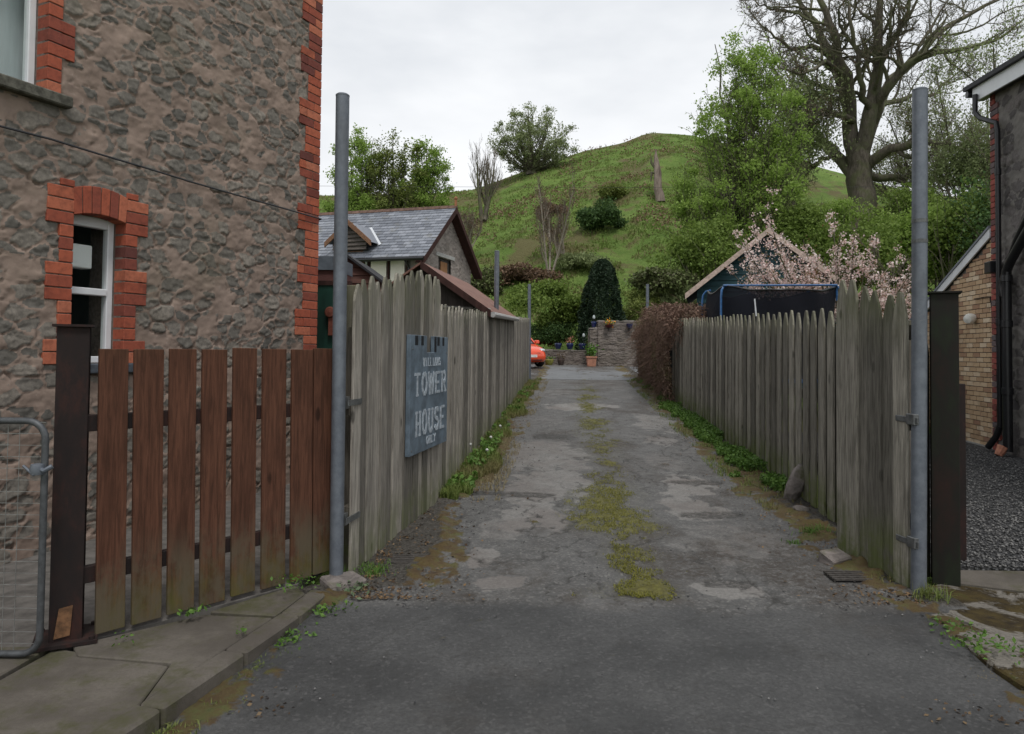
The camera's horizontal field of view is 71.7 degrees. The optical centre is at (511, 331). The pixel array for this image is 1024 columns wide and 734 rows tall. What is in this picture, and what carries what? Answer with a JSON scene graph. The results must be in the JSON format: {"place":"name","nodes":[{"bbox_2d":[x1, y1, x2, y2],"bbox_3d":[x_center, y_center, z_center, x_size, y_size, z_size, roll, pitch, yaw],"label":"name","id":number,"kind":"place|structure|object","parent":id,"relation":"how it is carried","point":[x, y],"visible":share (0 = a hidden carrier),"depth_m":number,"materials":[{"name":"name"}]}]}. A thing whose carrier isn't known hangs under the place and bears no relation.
{"place":"outdoors","nodes":[
{"label":"outdoors","id":0,"kind":"place"},
{"bbox_2d":[0,586,304,733],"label":"pavement","id":1,"kind":"structure","parent":0,"point":[88,688],"depth_m":3.33,"materials":[{"name":"concrete"}]},
{"bbox_2d":[177,603,210,616],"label":"weed","id":2,"kind":"object","parent":1,"relation":"on","point":[191,610],"visible":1,"depth_m":3.90,"materials":[{"name":"green plant"}]},
{"bbox_2d":[270,572,316,591],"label":"weed","id":3,"kind":"object","parent":1,"relation":"on","point":[287,581],"visible":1,"depth_m":4.38,"materials":[{"name":"green plant"}]},
{"bbox_2d":[0,484,320,652],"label":"path","id":4,"kind":"structure","parent":0,"point":[25,619],"depth_m":4.37,"materials":[{"name":"concrete"}]},
{"bbox_2d":[31,324,97,652],"bbox_3d":[-2.282,0.773,3.666,0.285,1.614,0.265,1,-2,-28],"label":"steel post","id":5,"kind":"object","parent":4,"relation":"on","point":[68,628],"visible":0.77,"depth_m":3.60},
{"bbox_2d":[0,417,53,657],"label":"gate","id":6,"kind":"structure","parent":5,"relation":"attached to","point":[43,468],"depth_m":3.42,"materials":[{"name":"metal"}]},
{"bbox_2d":[83,348,331,633],"bbox_3d":[-1.728,0.858,4.210,0.110,1.523,1.538,-1,-2,42],"label":"slatted fence","id":7,"kind":"object","parent":4,"relation":"on","point":[307,409],"visible":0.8,"depth_m":4.11,"materials":[{"name":"brown wood"}]},
{"bbox_2d":[154,364,1023,733],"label":"driveway","id":8,"kind":"structure","parent":0,"point":[532,658],"depth_m":4.02,"materials":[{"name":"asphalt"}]},
{"bbox_2d":[272,626,316,649],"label":"weed","id":9,"kind":"object","parent":8,"relation":"on","point":[281,639],"visible":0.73,"depth_m":3.81,"materials":[{"name":"green plant"}]},
{"bbox_2d":[307,600,357,624],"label":"weed","id":10,"kind":"object","parent":8,"relation":"on","point":[323,610],"visible":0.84,"depth_m":4.19,"materials":[{"name":"green plant"}]},
{"bbox_2d":[336,580,371,599],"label":"weed","id":11,"kind":"object","parent":8,"relation":"on","point":[359,587],"visible":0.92,"depth_m":4.47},
{"bbox_2d":[343,559,406,580],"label":"grass tuft","id":12,"kind":"object","parent":8,"relation":"on","point":[370,568],"visible":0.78,"depth_m":4.83,"materials":[{"name":"green plant"}]},
{"bbox_2d":[390,554,425,563],"bbox_3d":[-0.735,1.630,5.048,0.246,0.030,0.167,1,-2,0],"label":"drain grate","id":13,"kind":"object","parent":8,"relation":"on","point":[400,559],"visible":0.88,"depth_m":5.04,"materials":[{"name":"metal"}]},
{"bbox_2d":[438,378,541,499],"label":"verge grass","id":14,"kind":"structure","parent":8,"relation":"on","point":[451,491],"depth_m":8.57,"materials":[{"name":"plant"}]},
{"bbox_2d":[445,382,534,488],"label":"verge weeds","id":15,"kind":"object","parent":8,"relation":"on","point":[485,443],"visible":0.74,"depth_m":8.99,"materials":[{"name":"green plant"}]},
{"bbox_2d":[468,379,547,500],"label":"dry grass","id":16,"kind":"structure","parent":8,"relation":"on","point":[498,476],"depth_m":8.12,"materials":[{"name":"plant"}]},
{"bbox_2d":[583,343,604,366],"bbox_3d":[3.380,0.946,29.372,0.883,1.033,0.660,1,-2,0],"label":"terracotta planter","id":17,"kind":"object","parent":8,"relation":"on","point":[591,359],"visible":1,"depth_m":29.16,"materials":[{"name":"orange ceramic"}]},
{"bbox_2d":[530,389,686,600],"bbox_3d":[1.310,1.595,11.860,1.196,0.567,14.985,0,-2,5],"label":"drive moss","id":18,"kind":"object","parent":8,"relation":"on","point":[625,568],"visible":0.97,"depth_m":6.10,"materials":[{"name":"plant"}]},
{"bbox_2d":[350,395,947,605],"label":"leaf litter","id":19,"kind":"object","parent":8,"relation":"on","point":[425,542],"visible":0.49,"depth_m":4.68,"materials":[{"name":"plant"}]},
{"bbox_2d":[631,377,787,494],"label":"verge weeds","id":20,"kind":"object","parent":8,"relation":"on","point":[740,456],"visible":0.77,"depth_m":9.48,"materials":[{"name":"green plant"}]},
{"bbox_2d":[627,379,800,509],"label":"verge grass","id":21,"kind":"structure","parent":8,"relation":"on","point":[719,463],"depth_m":8.74,"materials":[{"name":"plant"}]},
{"bbox_2d":[784,463,804,500],"bbox_3d":[2.781,1.499,6.947,0.251,0.395,0.132,1,-2,-17],"label":"leaning stone","id":22,"kind":"object","parent":8,"relation":"on","point":[794,488],"visible":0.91,"depth_m":6.91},
{"bbox_2d":[789,523,836,535],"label":"grass tuft","id":23,"kind":"object","parent":8,"relation":"on","point":[812,530],"visible":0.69,"depth_m":5.83,"materials":[{"name":"green plant"}]},
{"bbox_2d":[823,570,871,581],"bbox_3d":[2.278,1.663,4.809,0.260,0.030,0.167,1,-2,0],"label":"drain grate","id":24,"kind":"object","parent":8,"relation":"on","point":[844,576],"visible":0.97,"depth_m":4.80,"materials":[{"name":"metal"}]},
{"bbox_2d":[911,580,963,603],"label":"grass tuft","id":25,"kind":"object","parent":8,"relation":"on","point":[927,593],"visible":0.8,"depth_m":4.42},
{"bbox_2d":[307,132,957,585],"bbox_3d":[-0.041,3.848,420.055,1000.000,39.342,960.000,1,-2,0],"label":"ground","id":26,"kind":"structure","parent":0,"point":[825,187],"depth_m":62.90,"materials":[{"name":"green plant"}]},
{"bbox_2d":[0,0,322,564],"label":"stone house","id":27,"kind":"structure","parent":26,"relation":"on","point":[159,174],"depth_m":6.00,"materials":[{"name":"stone"}]},
{"bbox_2d":[0,0,36,83],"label":"window","id":28,"kind":"structure","parent":27,"relation":"in","point":[17,17],"depth_m":5.21,"materials":[{"name":"white plastic"}]},
{"bbox_2d":[70,215,113,362],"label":"window","id":29,"kind":"structure","parent":27,"relation":"in","point":[82,248],"depth_m":5.77,"materials":[{"name":"white plastic"}]},
{"bbox_2d":[91,590,324,733],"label":"kerb","id":30,"kind":"structure","parent":26,"relation":"on","point":[156,712],"depth_m":3.27,"materials":[{"name":"concrete"}]},
{"bbox_2d":[152,627,310,733],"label":"gutter grass","id":31,"kind":"structure","parent":26,"relation":"on","point":[173,725],"depth_m":2.98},
{"bbox_2d":[318,256,352,280],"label":"flat roofed store","id":32,"kind":"structure","parent":26,"relation":"on","point":[325,268],"depth_m":11.57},
{"bbox_2d":[316,281,351,348],"bbox_3d":[-2.463,0.460,9.280,0.664,2.245,0.180,1,-2,0],"label":"green door","id":33,"kind":"structure","parent":32,"relation":"attached to","point":[324,327],"depth_m":9.30,"materials":[{"name":"paint"}]},
{"bbox_2d":[329,92,349,575],"bbox_3d":[-1.150,0.041,4.720,0.104,3.276,0.093,1,-2,0],"label":"steel pole","id":34,"kind":"object","parent":26,"relation":"on","point":[339,341],"visible":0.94,"depth_m":4.69,"materials":[{"name":"metal"}]},
{"bbox_2d":[320,571,366,590],"bbox_3d":[-1.099,1.655,4.612,0.253,0.122,0.192,2,-2,-38],"label":"footing stone","id":35,"kind":"object","parent":26,"relation":"on","point":[331,581],"visible":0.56,"depth_m":4.58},
{"bbox_2d":[343,285,355,571],"bbox_3d":[-1.177,0.677,5.013,0.150,2.000,0.120,1,-2,0],"label":"gate post","id":36,"kind":"object","parent":26,"relation":"on","point":[350,291],"visible":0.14,"depth_m":4.95,"materials":[{"name":"grey wood"}]},
{"bbox_2d":[344,270,440,570],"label":"board gate","id":37,"kind":"structure","parent":36,"relation":"attached to","point":[393,491],"depth_m":5.38,"materials":[{"name":"grey wood"}]},
{"bbox_2d":[405,335,447,456],"bbox_3d":[-0.749,0.546,6.357,0.044,1.006,1.090,0,-2,11],"label":"tower sign","id":38,"kind":"object","parent":37,"relation":"attached to","point":[426,405],"visible":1,"depth_m":6.21,"materials":[{"name":"blue wood"}]},
{"bbox_2d":[319,122,388,211],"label":"leafy tree","id":39,"kind":"object","parent":26,"relation":"on","point":[356,202],"visible":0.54,"depth_m":61.38,"materials":[{"name":"green plant"}]},
{"bbox_2d":[347,254,387,290],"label":"timber shed","id":40,"kind":"structure","parent":26,"relation":"on","point":[361,270],"depth_m":13.01,"materials":[{"name":"wood"}]},
{"bbox_2d":[357,124,428,208],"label":"leafy tree","id":41,"kind":"object","parent":26,"relation":"on","point":[395,196],"visible":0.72,"depth_m":61.58,"materials":[{"name":"green plant"}]},
{"bbox_2d":[318,196,481,284],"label":"slate roofed house","id":42,"kind":"structure","parent":26,"relation":"on","point":[388,243],"depth_m":23.53,"materials":[{"name":"stone"}]},
{"bbox_2d":[398,135,457,206],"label":"leafy tree","id":43,"kind":"object","parent":26,"relation":"on","point":[433,167],"visible":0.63,"depth_m":62.03,"materials":[{"name":"green plant"}]},
{"bbox_2d":[392,261,519,320],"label":"lean shed","id":44,"kind":"structure","parent":26,"relation":"on","point":[457,292],"depth_m":10.97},
{"bbox_2d":[459,207,486,247],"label":"sapling","id":45,"kind":"object","parent":26,"relation":"on","point":[471,224],"visible":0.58,"depth_m":52.08,"materials":[{"name":"brown plant"}]},
{"bbox_2d":[438,304,529,496],"bbox_3d":[-0.183,0.672,14.315,0.211,2.548,14.832,0,-2,5],"label":"board fence","id":46,"kind":"object","parent":26,"relation":"on","point":[488,369],"visible":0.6,"depth_m":9.53,"materials":[{"name":"grey wood"}]},
{"bbox_2d":[468,138,502,221],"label":"bare tree","id":47,"kind":"object","parent":26,"relation":"on","point":[486,170],"visible":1,"depth_m":63.18,"materials":[{"name":"grey plant"}]},
{"bbox_2d":[470,266,504,297],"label":"thicket","id":48,"kind":"object","parent":26,"relation":"on","point":[485,285],"visible":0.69,"depth_m":34.99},
{"bbox_2d":[494,250,499,309],"bbox_3d":[-0.290,0.084,12.903,0.094,3.110,0.093,1,-2,0],"label":"steel pole","id":49,"kind":"object","parent":26,"relation":"on","point":[496,282],"visible":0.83,"depth_m":12.90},
{"bbox_2d":[528,284,530,378],"bbox_3d":[0.525,0.069,21.506,0.130,3.000,0.103,1,-2,0],"label":"steel pole","id":50,"kind":"object","parent":26,"relation":"on","point":[529,300],"visible":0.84,"depth_m":21.47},
{"bbox_2d":[499,260,563,285],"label":"thicket","id":51,"kind":"object","parent":26,"relation":"on","point":[517,272],"visible":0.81,"depth_m":45.80,"materials":[{"name":"plant"}]},
{"bbox_2d":[485,101,581,174],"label":"hilltop tree","id":52,"kind":"object","parent":26,"relation":"on","point":[530,161],"visible":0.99,"depth_m":82.27,"materials":[{"name":"green plant"}]},
{"bbox_2d":[492,278,587,317],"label":"thicket","id":53,"kind":"object","parent":26,"relation":"on","point":[545,292],"visible":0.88,"depth_m":34.74,"materials":[{"name":"green plant"}]},
{"bbox_2d":[375,134,709,240],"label":"bracken","id":54,"kind":"object","parent":26,"relation":"on","point":[564,184],"visible":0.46,"depth_m":68.96,"materials":[{"name":"plant"}]},
{"bbox_2d":[532,190,571,256],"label":"sapling","id":55,"kind":"object","parent":26,"relation":"on","point":[560,219],"visible":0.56,"depth_m":49.02,"materials":[{"name":"brown plant"}]},
{"bbox_2d":[531,320,579,344],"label":"thicket","id":56,"kind":"object","parent":26,"relation":"on","point":[549,334],"visible":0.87,"depth_m":34.84,"materials":[{"name":"green plant"}]},
{"bbox_2d":[531,160,580,280],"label":"sapling","id":57,"kind":"object","parent":26,"relation":"on","point":[548,220],"visible":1,"depth_m":46.08,"materials":[{"name":"brown plant"}]},
{"bbox_2d":[534,293,592,328],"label":"thicket","id":58,"kind":"object","parent":26,"relation":"on","point":[560,313],"visible":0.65,"depth_m":34.99,"materials":[{"name":"green plant"}]},
{"bbox_2d":[548,251,613,270],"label":"thicket","id":59,"kind":"object","parent":26,"relation":"on","point":[584,259],"visible":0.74,"depth_m":47.19,"materials":[{"name":"green plant"}]},
{"bbox_2d":[531,365,637,379],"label":"yard","id":60,"kind":"structure","parent":26,"relation":"on","point":[557,373],"depth_m":24.36,"materials":[{"name":"concrete"}]},
{"bbox_2d":[531,338,545,366],"bbox_3d":[-0.180,0.667,28.877,1.940,1.520,3.948,1,-2,-28],"label":"orange car","id":61,"kind":"object","parent":60,"relation":"on","point":[538,356],"visible":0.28,"depth_m":27.43,"materials":[{"name":"orange paint"}]},
{"bbox_2d":[531,349,586,364],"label":"stone wall","id":62,"kind":"structure","parent":60,"relation":"on","point":[577,357],"depth_m":30.57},
{"bbox_2d":[588,327,597,365],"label":"stone wall","id":63,"kind":"structure","parent":60,"relation":"on","point":[592,336],"depth_m":29.73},
{"bbox_2d":[596,320,638,366],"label":"stone wall","id":64,"kind":"structure","parent":60,"relation":"on","point":[611,342],"depth_m":29.68,"materials":[{"name":"stone"}]},
{"bbox_2d":[575,258,626,349],"bbox_3d":[4.263,-0.914,33.048,2.700,5.017,2.751,1,-2,0],"label":"conifer","id":65,"kind":"object","parent":26,"relation":"on","point":[603,302],"visible":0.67,"depth_m":32.51,"materials":[{"name":"green plant"}]},
{"bbox_2d":[574,195,628,231],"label":"bush","id":66,"kind":"object","parent":26,"relation":"on","point":[606,212],"visible":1,"depth_m":53.90,"materials":[{"name":"green plant"}]},
{"bbox_2d":[597,181,631,199],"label":"bush","id":67,"kind":"object","parent":26,"relation":"on","point":[620,193],"visible":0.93,"depth_m":63.42,"materials":[{"name":"green plant"}]},
{"bbox_2d":[229,680,1023,724],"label":"leaf litter","id":68,"kind":"object","parent":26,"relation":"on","point":[925,714],"visible":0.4,"depth_m":3.15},
{"bbox_2d":[621,288,665,320],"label":"thicket","id":69,"kind":"object","parent":26,"relation":"on","point":[637,299],"visible":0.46,"depth_m":35.23,"materials":[{"name":"green plant"}]},
{"bbox_2d":[650,149,664,201],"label":"dead trunk","id":70,"kind":"object","parent":26,"relation":"on","point":[659,192],"visible":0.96,"depth_m":61.29,"materials":[{"name":"brown wood"}]},
{"bbox_2d":[624,266,699,295],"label":"thicket","id":71,"kind":"object","parent":26,"relation":"on","point":[660,278],"visible":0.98,"depth_m":34.80,"materials":[{"name":"plant"}]},
{"bbox_2d":[621,294,706,402],"bbox_3d":[4.017,0.649,18.903,1.950,3.121,9.250,0,-2,4],"label":"ivy hedge","id":72,"kind":"object","parent":26,"relation":"on","point":[657,330],"visible":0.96,"depth_m":16.27,"materials":[{"name":"plant"}]},
{"bbox_2d":[654,284,696,306],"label":"thicket","id":73,"kind":"object","parent":26,"relation":"on","point":[677,296],"visible":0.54,"depth_m":35.13,"materials":[{"name":"green plant"}]},
{"bbox_2d":[647,207,764,304],"bbox_3d":[10.453,-2.454,36.610,6.648,8.343,6.333,1,-2,0],"label":"shrub","id":74,"kind":"object","parent":26,"relation":"on","point":[707,249],"visible":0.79,"depth_m":36.32,"materials":[{"name":"green plant"}]},
{"bbox_2d":[663,0,821,280],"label":"leafy tree","id":75,"kind":"object","parent":26,"relation":"on","point":[752,169],"visible":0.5,"depth_m":39.44,"materials":[{"name":"green plant"}]},
{"bbox_2d":[672,308,836,521],"bbox_3d":[3.316,0.751,11.067,0.211,2.354,10.282,0,-2,5],"label":"board fence","id":76,"kind":"object","parent":26,"relation":"on","point":[753,388],"visible":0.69,"depth_m":8.06,"materials":[{"name":"grey wood"}]},
{"bbox_2d":[701,284,838,361],"bbox_3d":[5.257,0.350,14.512,2.580,2.526,2.755,1,-2,0],"label":"trampoline","id":77,"kind":"object","parent":26,"relation":"on","point":[728,300],"visible":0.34,"depth_m":13.56,"materials":[{"name":"fabric"}]},
{"bbox_2d":[685,228,857,323],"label":"summerhouse","id":78,"kind":"structure","parent":26,"relation":"on","point":[717,278],"depth_m":18.79,"materials":[{"name":"wood"}]},
{"bbox_2d":[750,196,893,281],"bbox_3d":[15.791,-3.074,37.550,6.795,8.370,5.884,1,-2,0],"label":"shrub","id":79,"kind":"object","parent":26,"relation":"on","point":[800,216],"visible":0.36,"depth_m":37.20,"materials":[{"name":"green plant"}]},
{"bbox_2d":[723,181,929,334],"bbox_3d":[7.480,-0.837,16.329,4.990,4.962,2.039,1,-2,0],"label":"cherry tree","id":80,"kind":"object","parent":26,"relation":"on","point":[788,274],"visible":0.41,"depth_m":15.94,"materials":[{"name":"pink plant"}]},
{"bbox_2d":[817,548,851,564],"bbox_3d":[2.333,1.659,5.138,0.208,0.146,0.161,1,-2,-29],"label":"concrete block","id":81,"kind":"object","parent":26,"relation":"on","point":[832,556],"depth_m":5.10,"materials":[{"name":"concrete"}]},
{"bbox_2d":[805,196,865,231],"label":"shrub","id":82,"kind":"object","parent":26,"relation":"on","point":[839,210],"visible":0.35,"depth_m":47.76,"materials":[{"name":"green plant"}]},
{"bbox_2d":[786,194,911,297],"bbox_3d":[17.311,-2.659,36.056,6.964,8.866,5.163,0,-2,24],"label":"shrub","id":83,"kind":"object","parent":26,"relation":"on","point":[823,242],"visible":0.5,"depth_m":35.27,"materials":[{"name":"green plant"}]},
{"bbox_2d":[736,0,1023,235],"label":"oak tree","id":84,"kind":"object","parent":26,"relation":"on","point":[857,163],"visible":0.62,"depth_m":56.07,"materials":[{"name":"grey plant"}]},
{"bbox_2d":[871,125,911,204],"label":"twiggy tree","id":85,"kind":"object","parent":26,"relation":"on","point":[879,167],"visible":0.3,"depth_m":66.70,"materials":[{"name":"grey plant"}]},
{"bbox_2d":[851,217,931,308],"bbox_3d":[20.440,-2.356,33.184,8.563,8.173,2.526,0,-2,21],"label":"twiggy tree","id":86,"kind":"object","parent":26,"relation":"on","point":[858,238],"visible":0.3,"depth_m":33.71,"materials":[{"name":"plant"}]},
{"bbox_2d":[857,199,950,318],"bbox_3d":[21.773,-2.576,37.555,8.819,8.914,5.598,1,-2,0],"label":"shrub","id":87,"kind":"object","parent":26,"relation":"on","point":[904,244],"visible":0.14,"depth_m":36.39,"materials":[{"name":"green plant"}]},
{"bbox_2d":[868,179,951,289],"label":"shrub","id":88,"kind":"object","parent":26,"relation":"on","point":[900,201],"visible":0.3,"depth_m":47.01,"materials":[{"name":"green plant"}]},
{"bbox_2d":[858,83,963,207],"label":"twiggy tree","id":89,"kind":"object","parent":26,"relation":"on","point":[900,120],"visible":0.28,"depth_m":59.16,"materials":[{"name":"grey plant"}]},
{"bbox_2d":[910,86,927,593],"bbox_3d":[2.644,0.091,4.600,0.121,3.369,0.097,1,-2,0],"label":"steel pole","id":90,"kind":"object","parent":26,"relation":"on","point":[919,323],"visible":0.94,"depth_m":4.57,"materials":[{"name":"metal"}]},
{"bbox_2d":[836,280,918,587],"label":"board gate","id":91,"kind":"structure","parent":90,"relation":"attached to","point":[876,419],"depth_m":4.98,"materials":[{"name":"grey wood"}]},
{"bbox_2d":[909,320,930,576],"bbox_3d":[2.808,0.816,4.949,0.342,1.777,0.141,1,-2,-21],"label":"fence panel","id":92,"kind":"object","parent":26,"relation":"on","point":[928,494],"visible":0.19,"depth_m":4.92,"materials":[{"name":"brown wood"}]},
{"bbox_2d":[817,432,1023,570],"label":"gravel yard","id":93,"kind":"structure","parent":26,"relation":"on","point":[1014,459],"depth_m":6.97,"materials":[{"name":"gravel"}]},
{"bbox_2d":[817,447,1023,567],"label":"gravel chippings","id":94,"kind":"object","parent":93,"relation":"on","point":[1015,563],"visible":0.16,"depth_m":6.60,"materials":[{"name":"gravel"}]},
{"bbox_2d":[959,384,966,560],"bbox_3d":[3.314,1.057,5.274,0.095,1.330,0.060,1,-2,0],"label":"stub post","id":95,"kind":"object","parent":93,"relation":"on","point":[963,532],"visible":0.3,"depth_m":5.24,"materials":[{"name":"wood"}]},
{"bbox_2d":[897,175,990,290],"bbox_3d":[23.439,-3.040,35.934,7.684,9.757,7.416,1,-2,-12],"label":"shrub","id":96,"kind":"object","parent":26,"relation":"on","point":[942,247],"visible":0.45,"depth_m":35.19,"materials":[{"name":"green plant"}]},
{"bbox_2d":[883,37,1005,218],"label":"twiggy tree","id":97,"kind":"object","parent":26,"relation":"on","point":[941,121],"visible":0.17,"depth_m":56.18,"materials":[{"name":"grey plant"}]},
{"bbox_2d":[928,291,962,586],"bbox_3d":[2.974,0.723,4.874,0.205,1.987,0.205,0,-2,28],"label":"steel post","id":98,"kind":"object","parent":26,"relation":"on","point":[944,439],"visible":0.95,"depth_m":4.80,"materials":[{"name":"metal"}]},
{"bbox_2d":[904,111,991,219],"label":"shrub","id":99,"kind":"object","parent":26,"relation":"on","point":[974,159],"visible":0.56,"depth_m":49.78,"materials":[{"name":"green plant"}]},
{"bbox_2d":[909,225,996,448],"bbox_3d":[9.068,0.243,12.169,3.160,3.581,3.507,0,-2,10],"label":"brick extension","id":100,"kind":"object","parent":26,"relation":"on","point":[968,277],"visible":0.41,"depth_m":11.27,"materials":[{"name":"brown brick"}]},
{"bbox_2d":[897,0,1023,198],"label":"twiggy tree","id":101,"kind":"object","parent":26,"relation":"on","point":[943,110],"visible":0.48,"depth_m":49.61,"materials":[{"name":"grey plant"}]},
{"bbox_2d":[939,167,991,254],"bbox_3d":[24.378,-3.275,34.741,7.267,10.174,6.202,1,-2,0],"label":"shrub","id":102,"kind":"object","parent":26,"relation":"on","point":[986,217],"visible":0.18,"depth_m":34.36,"materials":[{"name":"green plant"}]},
{"bbox_2d":[961,570,1023,592],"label":"kerb","id":103,"kind":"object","parent":26,"relation":"on","point":[1011,581],"visible":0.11,"depth_m":4.87,"materials":[{"name":"concrete"}]},
{"bbox_2d":[963,50,1023,458],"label":"stone building","id":104,"kind":"structure","parent":26,"relation":"on","point":[1001,86],"depth_m":10.17,"materials":[{"name":"grey stone"}]},
{"bbox_2d":[374,186,948,187],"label":"overhead wire","id":105,"kind":"object","parent":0,"point":[626,187],"visible":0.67,"depth_m":46.28,"materials":[{"name":"black plastic"}]},
{"bbox_2d":[319,0,1023,195],"label":"sky","id":106,"kind":"structure","parent":0,"point":[443,71],"materials":[{"name":"white"}]},
{"bbox_2d":[931,584,1023,689],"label":"pavement","id":107,"kind":"structure","parent":0,"point":[993,613],"depth_m":4.10,"materials":[{"name":"concrete"}]},
{"bbox_2d":[928,612,972,634],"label":"weed","id":108,"kind":"object","parent":107,"relation":"on","point":[948,621],"visible":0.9,"depth_m":4.06,"materials":[{"name":"green plant"}]},
{"bbox_2d":[936,624,1023,664],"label":"weed","id":109,"kind":"object","parent":107,"relation":"on","point":[979,647],"visible":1,"depth_m":3.70,"materials":[{"name":"green plant"}]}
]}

